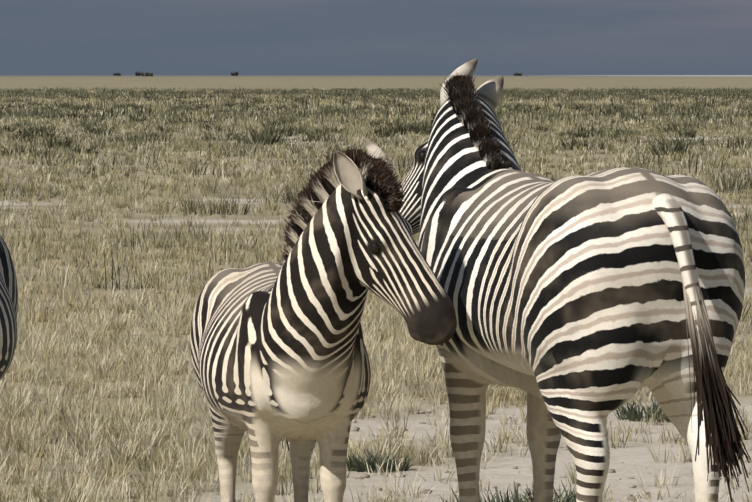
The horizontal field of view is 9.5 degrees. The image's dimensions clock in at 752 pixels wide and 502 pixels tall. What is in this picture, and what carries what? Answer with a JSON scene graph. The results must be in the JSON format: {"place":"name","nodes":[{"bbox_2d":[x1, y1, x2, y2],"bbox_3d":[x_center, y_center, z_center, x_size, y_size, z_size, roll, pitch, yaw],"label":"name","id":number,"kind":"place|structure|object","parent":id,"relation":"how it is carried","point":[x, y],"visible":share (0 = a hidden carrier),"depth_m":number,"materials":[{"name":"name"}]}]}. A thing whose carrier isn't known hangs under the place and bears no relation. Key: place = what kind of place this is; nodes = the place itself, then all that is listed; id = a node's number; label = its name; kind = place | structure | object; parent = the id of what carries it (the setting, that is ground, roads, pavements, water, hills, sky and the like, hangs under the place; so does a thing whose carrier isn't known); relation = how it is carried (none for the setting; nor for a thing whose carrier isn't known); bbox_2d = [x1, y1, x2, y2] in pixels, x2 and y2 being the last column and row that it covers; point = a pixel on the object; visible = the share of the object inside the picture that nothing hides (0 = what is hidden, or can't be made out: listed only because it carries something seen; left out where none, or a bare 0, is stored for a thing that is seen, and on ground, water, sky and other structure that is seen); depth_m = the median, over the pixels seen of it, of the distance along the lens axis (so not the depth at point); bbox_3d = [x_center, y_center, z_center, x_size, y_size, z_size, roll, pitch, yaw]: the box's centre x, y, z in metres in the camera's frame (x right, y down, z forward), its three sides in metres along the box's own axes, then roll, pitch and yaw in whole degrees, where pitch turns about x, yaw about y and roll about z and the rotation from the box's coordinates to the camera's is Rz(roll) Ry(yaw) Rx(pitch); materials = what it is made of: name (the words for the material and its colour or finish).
{"place":"outdoors","nodes":[
{"label":"outdoors","id":0,"kind":"place"},
{"bbox_2d":[0,75,751,501],"bbox_3d":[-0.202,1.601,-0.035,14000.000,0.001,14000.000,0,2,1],"label":"ground","id":1,"kind":"structure","parent":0,"point":[500,473],"depth_m":34.22,"materials":[{"name":"soil"}]},
{"bbox_2d":[0,235,17,379],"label":"zebra","id":2,"kind":"object","parent":1,"relation":"on","point":[8,307],"visible":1,"depth_m":14.13,"materials":[{"name":"multicoloured"}]},
{"bbox_2d":[113,71,521,75],"bbox_3d":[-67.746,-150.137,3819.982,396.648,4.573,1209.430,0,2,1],"label":"trees","id":3,"kind":"object","parent":1,"relation":"on","point":[234,73],"visible":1,"depth_m":4196.39,"materials":[{"name":"green plant"}]},
{"bbox_2d":[190,138,456,501],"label":"zebra","id":4,"kind":"object","parent":1,"relation":"on","point":[278,352],"visible":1,"depth_m":13.65,"materials":[{"name":"multicoloured"}]},
{"bbox_2d":[0,289,751,501],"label":"grass","id":5,"kind":"structure","parent":1,"relation":"on","point":[141,437],"depth_m":20.78,"materials":[{"name":"beige plant"}]},
{"bbox_2d":[0,155,751,335],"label":"shrubs","id":6,"kind":"object","parent":1,"relation":"on","point":[725,186],"visible":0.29,"depth_m":58.34,"materials":[{"name":"green plant"}]},
{"bbox_2d":[0,87,751,160],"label":"shrubs","id":7,"kind":"object","parent":1,"relation":"on","point":[271,138],"visible":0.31,"depth_m":143.03,"materials":[{"name":"green plant"}]},
{"bbox_2d":[10,288,751,501],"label":"pebbles","id":8,"kind":"object","parent":1,"relation":"on","point":[398,473],"visible":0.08,"depth_m":18.14,"materials":[{"name":"stone"}]},
{"bbox_2d":[346,397,670,501],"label":"grass tufts","id":9,"kind":"object","parent":1,"relation":"on","point":[359,465],"visible":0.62,"depth_m":18.19,"materials":[{"name":"green plant"}]},
{"bbox_2d":[399,58,750,501],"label":"zebra","id":10,"kind":"object","parent":1,"relation":"on","point":[585,306],"visible":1,"depth_m":13.27},
{"bbox_2d":[0,107,751,190],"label":"grass","id":11,"kind":"structure","parent":0,"point":[176,146],"depth_m":94.16,"materials":[{"name":"beige plant"}]},
{"bbox_2d":[0,166,751,322],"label":"grass","id":12,"kind":"structure","parent":0,"point":[101,252],"depth_m":41.68,"materials":[{"name":"beige plant"}]},
{"bbox_2d":[0,85,751,125],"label":"grass","id":13,"kind":"structure","parent":0,"point":[541,100],"depth_m":213.86,"materials":[{"name":"green plant"}]},
{"bbox_2d":[0,0,751,74],"label":"sky","id":14,"kind":"structure","parent":0,"point":[38,37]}
]}

